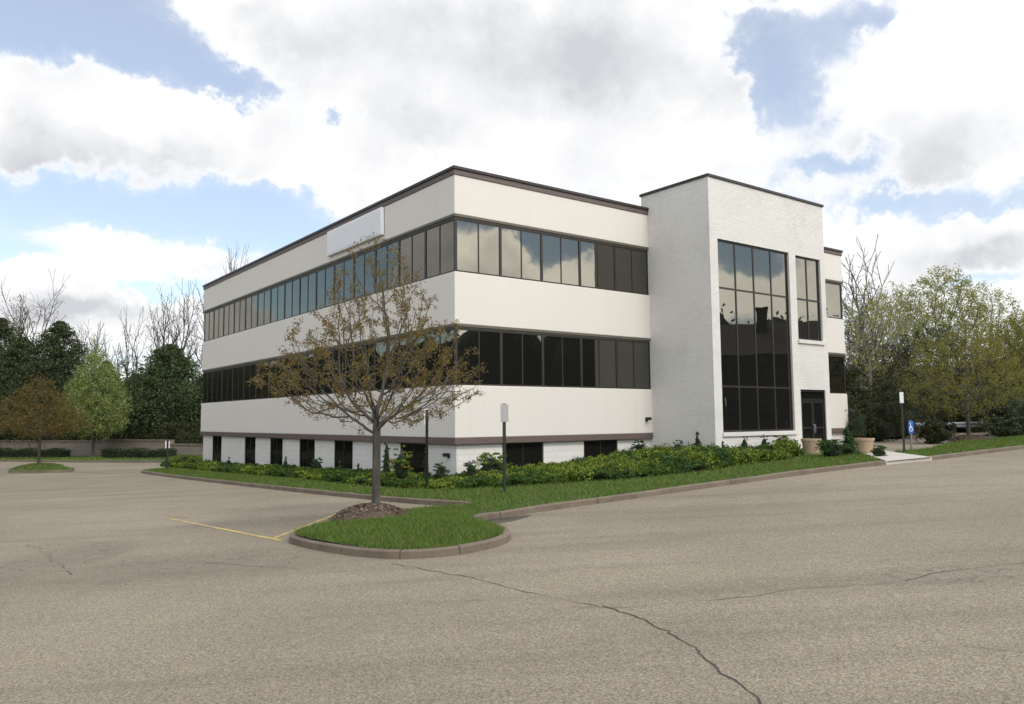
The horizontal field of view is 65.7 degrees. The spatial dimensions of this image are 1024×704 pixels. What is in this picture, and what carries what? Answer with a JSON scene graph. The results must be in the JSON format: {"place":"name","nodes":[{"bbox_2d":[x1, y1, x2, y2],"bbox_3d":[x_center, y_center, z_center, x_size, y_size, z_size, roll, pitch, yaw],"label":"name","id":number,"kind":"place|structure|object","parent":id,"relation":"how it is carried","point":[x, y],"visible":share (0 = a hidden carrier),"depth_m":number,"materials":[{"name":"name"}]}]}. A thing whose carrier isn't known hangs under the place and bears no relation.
{"place":"outdoors","nodes":[
{"label":"outdoors","id":0,"kind":"place"},
{"bbox_2d":[0,455,202,460],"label":"back verge","id":1,"kind":"structure","parent":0,"point":[105,459],"depth_m":57.52,"materials":[{"name":"green plant"}]},
{"bbox_2d":[0,336,42,439],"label":"evergreen tree","id":2,"kind":"object","parent":1,"relation":"on","point":[13,350],"visible":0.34,"depth_m":77.05,"materials":[{"name":"green plant"}]},
{"bbox_2d":[0,317,42,394],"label":"evergreen tree","id":3,"kind":"object","parent":1,"relation":"on","point":[8,334],"visible":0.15,"depth_m":82.07,"materials":[{"name":"green plant"}]},
{"bbox_2d":[0,271,67,354],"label":"bare tree","id":4,"kind":"object","parent":1,"relation":"on","point":[21,324],"visible":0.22,"depth_m":96.99,"materials":[{"name":"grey dark bark"}]},
{"bbox_2d":[0,446,72,457],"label":"hedge","id":5,"kind":"object","parent":1,"relation":"on","point":[30,452],"visible":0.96,"depth_m":65.19,"materials":[{"name":"green plant"}]},
{"bbox_2d":[0,320,94,448],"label":"evergreen tree","id":6,"kind":"object","parent":1,"relation":"on","point":[56,363],"visible":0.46,"depth_m":74.65,"materials":[{"name":"green plant"}]},
{"bbox_2d":[54,334,135,456],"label":"pear tree","id":7,"kind":"object","parent":1,"relation":"on","point":[108,404],"visible":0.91,"depth_m":63.76,"materials":[{"name":"green plant"}]},
{"bbox_2d":[67,360,135,439],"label":"evergreen tree","id":8,"kind":"object","parent":1,"relation":"on","point":[88,438],"visible":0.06,"depth_m":74.21,"materials":[{"name":"green plant"}]},
{"bbox_2d":[100,447,177,457],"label":"hedge","id":9,"kind":"object","parent":1,"relation":"on","point":[139,452],"visible":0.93,"depth_m":59.50,"materials":[{"name":"green plant"}]},
{"bbox_2d":[91,343,202,438],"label":"evergreen tree","id":10,"kind":"object","parent":1,"relation":"on","point":[160,389],"visible":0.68,"depth_m":70.02,"materials":[{"name":"green plant"}]},
{"bbox_2d":[140,422,199,443],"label":"bush","id":11,"kind":"object","parent":1,"relation":"on","point":[178,436],"visible":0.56,"depth_m":66.32,"materials":[{"name":"green plant"}]},
{"bbox_2d":[0,431,1023,703],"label":"parking lot","id":12,"kind":"structure","parent":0,"point":[116,613],"depth_m":8.94,"materials":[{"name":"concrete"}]},
{"bbox_2d":[8,462,74,470],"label":"verge","id":13,"kind":"structure","parent":12,"relation":"on","point":[40,467],"depth_m":47.18,"materials":[{"name":"green plant"}]},
{"bbox_2d":[0,371,92,463],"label":"tree","id":14,"kind":"object","parent":13,"relation":"on","point":[51,427],"visible":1,"depth_m":47.79,"materials":[{"name":"brown plant"}]},
{"bbox_2d":[0,460,202,462],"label":"kerb","id":15,"kind":"structure","parent":12,"relation":"on","point":[82,461],"depth_m":56.97,"materials":[{"name":"grey concrete"}]},
{"bbox_2d":[141,460,885,558],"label":"kerb","id":16,"kind":"structure","parent":12,"relation":"on","point":[460,549],"depth_m":17.31,"materials":[{"name":"beige concrete"}]},
{"bbox_2d":[843,399,886,441],"bbox_3d":[16.515,3.359,38.460,2.915,2.157,2.934,-5,-7,42],"label":"bush","id":17,"kind":"object","parent":12,"relation":"on","point":[857,425],"visible":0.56,"depth_m":37.75,"materials":[{"name":"green plant"}]},
{"bbox_2d":[841,235,908,383],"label":"bare tree","id":18,"kind":"object","parent":12,"relation":"on","point":[860,327],"visible":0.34,"depth_m":56.59,"materials":[{"name":"brown plant"}]},
{"bbox_2d":[847,392,914,441],"bbox_3d":[18.036,3.231,39.297,3.633,2.480,3.757,-3,-5,26],"label":"bush","id":19,"kind":"object","parent":12,"relation":"on","point":[888,416],"visible":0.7,"depth_m":38.69,"materials":[{"name":"green plant"}]},
{"bbox_2d":[842,282,920,400],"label":"spring tree","id":20,"kind":"object","parent":12,"relation":"on","point":[869,367],"visible":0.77,"depth_m":49.96,"materials":[{"name":"green plant"}]},
{"bbox_2d":[844,292,939,379],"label":"spring tree","id":21,"kind":"object","parent":12,"relation":"on","point":[856,318],"visible":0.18,"depth_m":62.97,"materials":[{"name":"green plant"}]},
{"bbox_2d":[858,380,935,438],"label":"bush","id":22,"kind":"object","parent":12,"relation":"on","point":[912,410],"visible":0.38,"depth_m":41.71,"materials":[{"name":"green plant"}]},
{"bbox_2d":[851,281,952,390],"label":"spring tree","id":23,"kind":"object","parent":12,"relation":"on","point":[912,317],"visible":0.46,"depth_m":54.38,"materials":[{"name":"green plant"}]},
{"bbox_2d":[913,412,959,443],"bbox_3d":[18.968,3.409,35.415,1.906,1.433,2.085,-1,-5,10],"label":"bush","id":24,"kind":"object","parent":12,"relation":"on","point":[935,431],"visible":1,"depth_m":35.10,"materials":[{"name":"green plant"}]},
{"bbox_2d":[889,263,1003,401],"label":"spring tree","id":25,"kind":"object","parent":12,"relation":"on","point":[972,294],"visible":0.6,"depth_m":59.55,"materials":[{"name":"green plant"}]},
{"bbox_2d":[927,445,1023,459],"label":"kerb","id":26,"kind":"structure","parent":12,"relation":"on","point":[959,454],"depth_m":26.91,"materials":[{"name":"grey concrete"}]},
{"bbox_2d":[957,384,1023,435],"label":"bush","id":27,"kind":"object","parent":12,"relation":"on","point":[1018,411],"visible":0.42,"depth_m":42.76,"materials":[{"name":"green plant"}]},
{"bbox_2d":[0,0,1023,379],"label":"sky","id":28,"kind":"structure","parent":0,"point":[142,141],"materials":[{"name":"white"}]},
{"bbox_2d":[169,450,881,548],"bbox_3d":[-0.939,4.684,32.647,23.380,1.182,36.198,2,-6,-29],"label":"lawn","id":29,"kind":"structure","parent":0,"point":[479,512],"depth_m":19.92,"materials":[{"name":"green plant"}]},
{"bbox_2d":[144,467,217,474],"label":"grass","id":30,"kind":"structure","parent":29,"relation":"on","point":[172,470],"depth_m":38.41,"materials":[{"name":"green plant"}]},
{"bbox_2d":[328,502,408,520],"bbox_3d":[-2.841,3.229,16.003,1.751,0.380,1.749,0,-5,0],"label":"mulch mound","id":31,"kind":"object","parent":29,"relation":"on","point":[362,511],"visible":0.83,"depth_m":15.61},
{"bbox_2d":[246,232,487,503],"bbox_3d":[-2.949,0.340,16.478,4.693,5.682,4.681,-5,-7,44],"label":"young tree","id":32,"kind":"object","parent":31,"relation":"on","point":[378,424],"visible":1,"depth_m":16.05,"materials":[{"name":"brown plant"}]},
{"bbox_2d":[291,500,505,548],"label":"grass","id":33,"kind":"structure","parent":29,"relation":"on","point":[443,524],"depth_m":13.53,"materials":[{"name":"green plant"}]},
{"bbox_2d":[160,437,803,488],"bbox_3d":[-7.326,4.400,32.209,34.854,1.845,13.007,-3,-6,30],"label":"ground cover","id":34,"kind":"object","parent":29,"relation":"on","point":[657,460],"visible":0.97,"depth_m":24.43,"materials":[{"name":"green plant"}]},
{"bbox_2d":[500,404,507,491],"bbox_3d":[-0.190,2.547,19.962,0.210,2.490,0.048,1,-5,-20],"label":"sign post","id":35,"kind":"object","parent":29,"relation":"on","point":[504,412],"visible":0.9,"depth_m":19.98,"materials":[{"name":"grey metal"}]},
{"bbox_2d":[284,464,738,488],"bbox_3d":[-7.347,4.717,32.227,34.554,1.127,12.672,-3,-6,30],"label":"mulch bed","id":36,"kind":"object","parent":29,"relation":"on","point":[548,482],"visible":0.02,"depth_m":22.02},
{"bbox_2d":[387,445,412,478],"bbox_3d":[-3.388,3.458,24.173,0.796,1.254,0.782,-1,-5,10],"label":"rose bush","id":37,"kind":"object","parent":36,"relation":"on","point":[400,465],"visible":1,"depth_m":24.09,"materials":[{"name":"green plant"}]},
{"bbox_2d":[473,452,512,471],"bbox_3d":[-0.538,3.474,24.026,1.199,0.903,1.219,-2,-5,17],"label":"shrub","id":38,"kind":"object","parent":36,"relation":"on","point":[489,463],"visible":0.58,"depth_m":23.85,"materials":[{"name":"green plant"}]},
{"bbox_2d":[814,439,848,456],"bbox_3d":[10.843,3.262,26.750,1.248,0.679,1.114,1,-5,-14],"label":"shrub","id":39,"kind":"object","parent":29,"relation":"on","point":[832,447],"visible":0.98,"depth_m":26.48,"materials":[{"name":"green plant"}]},
{"bbox_2d":[839,426,861,455],"bbox_3d":[11.509,3.062,27.198,0.881,1.096,0.786,-4,-6,34],"label":"shrub","id":40,"kind":"object","parent":29,"relation":"on","point":[851,443],"visible":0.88,"depth_m":27.06,"materials":[{"name":"green plant"}]},
{"bbox_2d":[806,451,926,460],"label":"walkway","id":41,"kind":"structure","parent":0,"point":[892,456],"depth_m":25.60,"materials":[{"name":"concrete"}]},
{"bbox_3d":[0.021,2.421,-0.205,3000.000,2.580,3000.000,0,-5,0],"label":"ground","id":42,"kind":"structure","parent":0,"visible":0},
{"bbox_2d":[0,439,202,455],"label":"block wall","id":43,"kind":"structure","parent":42,"relation":"on","point":[80,447],"depth_m":67.92,"materials":[{"name":"grey concrete"}]},
{"bbox_2d":[98,307,152,395],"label":"bare tree","id":44,"kind":"object","parent":42,"relation":"on","point":[126,357],"visible":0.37,"depth_m":95.39,"materials":[{"name":"grey plant"}]},
{"bbox_2d":[139,279,203,381],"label":"bare tree","id":45,"kind":"object","parent":42,"relation":"on","point":[169,332],"visible":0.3,"depth_m":91.25,"materials":[{"name":"brown plant"}]},
{"bbox_2d":[185,283,203,402],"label":"bare tree","id":46,"kind":"object","parent":42,"relation":"on","point":[188,333],"visible":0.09,"depth_m":88.36,"materials":[{"name":"grey plant"}]},
{"bbox_2d":[200,165,848,475],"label":"office building","id":47,"kind":"structure","parent":42,"relation":"on","point":[707,307],"depth_m":28.75,"materials":[{"name":"beige paint"}]},
{"bbox_2d":[202,371,211,402],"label":"window","id":48,"kind":"structure","parent":47,"relation":"in","point":[207,376],"depth_m":45.44,"materials":[{"name":"black glass"}]},
{"bbox_2d":[212,369,221,402],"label":"window","id":49,"kind":"structure","parent":47,"relation":"in","point":[217,374],"depth_m":44.05,"materials":[{"name":"black glass"}]},
{"bbox_2d":[213,306,223,338],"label":"window","id":50,"kind":"structure","parent":47,"relation":"in","point":[218,313],"depth_m":44.34,"materials":[{"name":"grey glass"}]},
{"bbox_2d":[222,367,232,401],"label":"window","id":51,"kind":"structure","parent":47,"relation":"in","point":[227,374],"depth_m":42.60,"materials":[{"name":"black glass"}]},
{"bbox_2d":[223,302,233,336],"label":"window","id":52,"kind":"structure","parent":47,"relation":"in","point":[228,314],"depth_m":42.88,"materials":[{"name":"grey glass"}]},
{"bbox_2d":[232,365,243,400],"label":"window","id":53,"kind":"structure","parent":47,"relation":"in","point":[238,372],"depth_m":41.17,"materials":[{"name":"black glass"}]},
{"bbox_2d":[233,298,244,333],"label":"window","id":54,"kind":"structure","parent":47,"relation":"in","point":[239,306],"depth_m":41.45,"materials":[{"name":"grey glass"}]},
{"bbox_2d":[243,363,255,399],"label":"window","id":55,"kind":"structure","parent":47,"relation":"in","point":[249,370],"depth_m":39.75,"materials":[{"name":"black glass"}]},
{"bbox_2d":[245,294,256,329],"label":"window","id":56,"kind":"structure","parent":47,"relation":"in","point":[251,301],"depth_m":40.05,"materials":[{"name":"grey glass"}]},
{"bbox_2d":[256,361,268,398],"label":"window","id":57,"kind":"structure","parent":47,"relation":"in","point":[263,393],"depth_m":38.22,"materials":[{"name":"black glass"}]},
{"bbox_2d":[257,289,269,326],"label":"window","id":58,"kind":"structure","parent":47,"relation":"in","point":[263,298],"depth_m":38.63,"materials":[{"name":"grey glass"}]},
{"bbox_2d":[269,359,282,398],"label":"window","id":59,"kind":"structure","parent":47,"relation":"in","point":[276,368],"depth_m":37.02,"materials":[{"name":"black glass"}]},
{"bbox_2d":[270,438,282,464],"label":"window","id":60,"kind":"structure","parent":47,"relation":"in","point":[276,449],"depth_m":36.72,"materials":[{"name":"black glass"}]},
{"bbox_2d":[270,283,284,322],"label":"window","id":61,"kind":"structure","parent":47,"relation":"in","point":[277,292],"depth_m":37.18,"materials":[{"name":"blue glass"}]},
{"bbox_2d":[284,277,299,318],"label":"window","id":62,"kind":"structure","parent":47,"relation":"in","point":[291,288],"depth_m":35.76,"materials":[{"name":"blue glass"}]},
{"bbox_2d":[298,353,314,395],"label":"window","id":63,"kind":"structure","parent":47,"relation":"in","point":[309,356],"depth_m":33.92,"materials":[{"name":"black glass"}]},
{"bbox_2d":[299,271,315,314],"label":"window","id":64,"kind":"structure","parent":47,"relation":"in","point":[307,291],"depth_m":34.29,"materials":[{"name":"blue glass"}]},
{"bbox_2d":[300,439,314,466],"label":"window","id":65,"kind":"structure","parent":47,"relation":"in","point":[307,446],"depth_m":33.86,"materials":[{"name":"black glass"}]},
{"bbox_2d":[315,350,332,394],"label":"window","id":66,"kind":"structure","parent":47,"relation":"in","point":[325,388],"depth_m":32.58,"materials":[{"name":"black glass"}]},
{"bbox_2d":[316,264,333,309],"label":"window","id":67,"kind":"structure","parent":47,"relation":"in","point":[324,276],"depth_m":32.92,"materials":[{"name":"blue glass"}]},
{"bbox_2d":[333,346,352,393],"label":"window","id":68,"kind":"structure","parent":47,"relation":"in","point":[335,351],"depth_m":31.09,"materials":[{"name":"black glass"}]},
{"bbox_2d":[334,440,352,468],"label":"window","id":69,"kind":"structure","parent":47,"relation":"in","point":[343,449],"depth_m":30.96,"materials":[{"name":"black glass"}]},
{"bbox_2d":[334,257,353,304],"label":"window","id":70,"kind":"structure","parent":47,"relation":"in","point":[349,263],"depth_m":31.33,"materials":[{"name":"glass"}]},
{"bbox_2d":[327,207,383,256],"bbox_3d":[-6.105,-4.577,30.555,0.132,1.010,4.740,3,-6,-37],"label":"blank sign","id":71,"kind":"object","parent":47,"relation":"attached to","point":[344,237],"visible":1,"depth_m":30.25,"materials":[{"name":"plastic"}]},
{"bbox_2d":[352,342,374,391],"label":"window","id":72,"kind":"structure","parent":47,"relation":"in","point":[371,359],"depth_m":29.63,"materials":[{"name":"black glass"}]},
{"bbox_2d":[353,249,374,299],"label":"window","id":73,"kind":"structure","parent":47,"relation":"in","point":[361,268],"depth_m":30.01,"materials":[{"name":"glass"}]},
{"bbox_2d":[374,339,397,390],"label":"window","id":74,"kind":"structure","parent":47,"relation":"in","point":[378,385],"depth_m":28.53,"materials":[{"name":"black glass"}]},
{"bbox_2d":[375,239,398,293],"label":"window","id":75,"kind":"structure","parent":47,"relation":"in","point":[386,247],"depth_m":28.54,"materials":[{"name":"grey glass"}]},
{"bbox_2d":[398,334,424,388],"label":"window","id":76,"kind":"structure","parent":47,"relation":"in","point":[422,341],"depth_m":26.88,"materials":[{"name":"black glass"}]},
{"bbox_2d":[399,229,424,285],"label":"window","id":77,"kind":"structure","parent":47,"relation":"in","point":[412,246],"depth_m":27.07,"materials":[{"name":"grey glass"}]},
{"bbox_2d":[401,443,424,472],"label":"window","id":78,"kind":"structure","parent":47,"relation":"in","point":[418,454],"depth_m":26.56,"materials":[{"name":"black glass"}]},
{"bbox_2d":[425,218,453,278],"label":"window","id":79,"kind":"structure","parent":47,"relation":"in","point":[439,238],"depth_m":25.70,"materials":[{"name":"grey glass"}]},
{"bbox_2d":[425,328,453,386],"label":"window","id":80,"kind":"structure","parent":47,"relation":"in","point":[429,364],"depth_m":25.41,"materials":[{"name":"black glass"}]},
{"bbox_2d":[457,218,500,276],"bbox_3d":[-1.086,-3.342,25.506,1.742,1.710,0.062,3,-6,-37],"label":"window","id":81,"kind":"structure","parent":47,"relation":"in","point":[478,243],"depth_m":25.51,"materials":[{"name":"grey glass"}]},
{"bbox_2d":[457,328,501,385],"bbox_3d":[-1.055,0.175,25.208,1.742,1.790,0.062,3,-6,-37],"label":"window","id":82,"kind":"structure","parent":47,"relation":"in","point":[488,342],"depth_m":25.25,"materials":[{"name":"black glass"}]},
{"bbox_2d":[501,226,541,281],"bbox_3d":[0.306,-3.266,26.551,1.742,1.710,0.062,3,-6,-37],"label":"window","id":83,"kind":"structure","parent":47,"relation":"in","point":[521,250],"depth_m":26.54,"materials":[{"name":"grey glass"}]},
{"bbox_2d":[501,331,542,386],"bbox_3d":[0.337,0.251,26.252,1.742,1.790,0.062,3,-6,-37],"label":"window","id":84,"kind":"structure","parent":47,"relation":"in","point":[521,353],"depth_m":26.23,"materials":[{"name":"black glass"}]},
{"bbox_2d":[502,442,542,467],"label":"window","id":85,"kind":"structure","parent":47,"relation":"in","point":[520,454],"depth_m":26.13,"materials":[{"name":"black glass"}]},
{"bbox_2d":[542,233,579,286],"bbox_3d":[1.697,-3.190,27.592,1.742,1.710,0.062,3,-6,-37],"label":"window","id":86,"kind":"structure","parent":47,"relation":"in","point":[560,254],"depth_m":27.58,"materials":[{"name":"glass"}]},
{"bbox_2d":[543,334,581,387],"bbox_3d":[1.728,0.328,27.294,1.742,1.790,0.062,3,-6,-37],"label":"window","id":87,"kind":"structure","parent":47,"relation":"in","point":[562,356],"depth_m":27.29,"materials":[{"name":"black glass"}]},
{"bbox_2d":[580,239,615,290],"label":"window","id":88,"kind":"structure","parent":47,"relation":"in","point":[597,260],"depth_m":28.62,"materials":[{"name":"grey glass"}]},
{"bbox_2d":[581,337,617,388],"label":"window","id":89,"kind":"structure","parent":47,"relation":"in","point":[599,355],"depth_m":28.33,"materials":[{"name":"grey glass"}]},
{"bbox_2d":[584,440,616,457],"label":"window","id":90,"kind":"structure","parent":47,"relation":"in","point":[593,448],"depth_m":28.17,"materials":[{"name":"black glass"}]},
{"bbox_2d":[615,246,648,294],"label":"window","id":91,"kind":"structure","parent":47,"relation":"in","point":[631,265],"depth_m":29.67,"materials":[{"name":"grey glass"}]},
{"bbox_2d":[617,340,650,388],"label":"window","id":92,"kind":"structure","parent":47,"relation":"in","point":[633,357],"depth_m":29.37,"materials":[{"name":"grey glass"}]},
{"bbox_2d":[717,239,793,431],"bbox_3d":[8.973,-0.518,29.229,4.284,6.857,0.062,3,-6,-37],"label":"window","id":93,"kind":"structure","parent":47,"relation":"in","point":[754,301],"depth_m":29.19,"materials":[{"name":"black glass"}]},
{"bbox_2d":[795,256,820,340],"bbox_3d":[11.703,-2.096,31.439,1.694,3.307,0.062,3,-6,-37],"label":"window","id":94,"kind":"structure","parent":47,"relation":"in","point":[807,273],"depth_m":31.47,"materials":[{"name":"grey glass"}]},
{"bbox_2d":[801,401,814,438],"bbox_3d":[11.481,2.910,30.728,0.765,2.035,0.124,3,-6,-37],"label":"door","id":95,"kind":"structure","parent":47,"relation":"in","point":[807,409],"depth_m":30.81,"materials":[{"name":"black glass"}]},
{"bbox_2d":[812,401,824,441],"bbox_3d":[12.100,2.944,31.192,0.765,2.035,0.124,3,-6,-37],"label":"door","id":96,"kind":"structure","parent":47,"relation":"in","point":[818,406],"depth_m":31.27,"materials":[{"name":"black glass"}]},
{"bbox_2d":[825,282,841,318],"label":"window","id":97,"kind":"structure","parent":47,"relation":"in","point":[833,307],"depth_m":37.84,"materials":[{"name":"grey glass"}]},
{"bbox_2d":[828,355,844,393],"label":"window","id":98,"kind":"structure","parent":47,"relation":"in","point":[836,363],"depth_m":37.54,"materials":[{"name":"black glass"}]},
{"bbox_2d":[845,368,866,408],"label":"bush","id":99,"kind":"object","parent":42,"relation":"on","point":[849,377],"visible":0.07,"depth_m":43.67,"materials":[{"name":"green plant"}]},
{"bbox_2d":[848,370,900,408],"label":"bush","id":100,"kind":"object","parent":42,"relation":"on","point":[859,390],"visible":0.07,"depth_m":51.08,"materials":[{"name":"green plant"}]},
{"bbox_2d":[875,322,988,418],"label":"spring tree","id":101,"kind":"object","parent":42,"relation":"on","point":[899,365],"visible":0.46,"depth_m":46.87,"materials":[{"name":"green plant"}]},
{"bbox_2d":[930,360,1014,432],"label":"bush","id":102,"kind":"object","parent":42,"relation":"on","point":[963,429],"visible":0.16,"depth_m":51.02,"materials":[{"name":"green plant"}]},
{"bbox_2d":[932,280,1023,376],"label":"spring tree","id":103,"kind":"object","parent":42,"relation":"on","point":[1000,304],"visible":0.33,"depth_m":61.43,"materials":[{"name":"green plant"}]},
{"bbox_2d":[972,310,1023,394],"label":"spring tree","id":104,"kind":"object","parent":42,"relation":"on","point":[1012,324],"visible":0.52,"depth_m":52.13,"materials":[{"name":"green plant"}]},
{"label":"verge","id":105,"kind":"structure","parent":0,"visible":0},
{"bbox_2d":[894,435,1023,455],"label":"grass","id":106,"kind":"structure","parent":105,"relation":"on","point":[967,445],"depth_m":29.88,"materials":[{"name":"green plant"}]},
{"bbox_2d":[948,434,989,440],"bbox_3d":[21.035,3.951,36.480,1.926,0.325,1.922,0,-5,0],"label":"mulch mound","id":107,"kind":"object","parent":105,"relation":"on","point":[963,437],"visible":0.81,"depth_m":36.07,"materials":[{"name":"brown soil"}]},
{"bbox_2d":[895,314,1023,434],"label":"tree","id":108,"kind":"object","parent":107,"relation":"on","point":[967,392],"visible":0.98,"depth_m":36.50,"materials":[{"name":"green plant"}]},
{"bbox_2d":[973,416,1023,437],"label":"bush","id":109,"kind":"object","parent":105,"relation":"on","point":[1010,427],"visible":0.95,"depth_m":40.36,"materials":[{"name":"green plant"}]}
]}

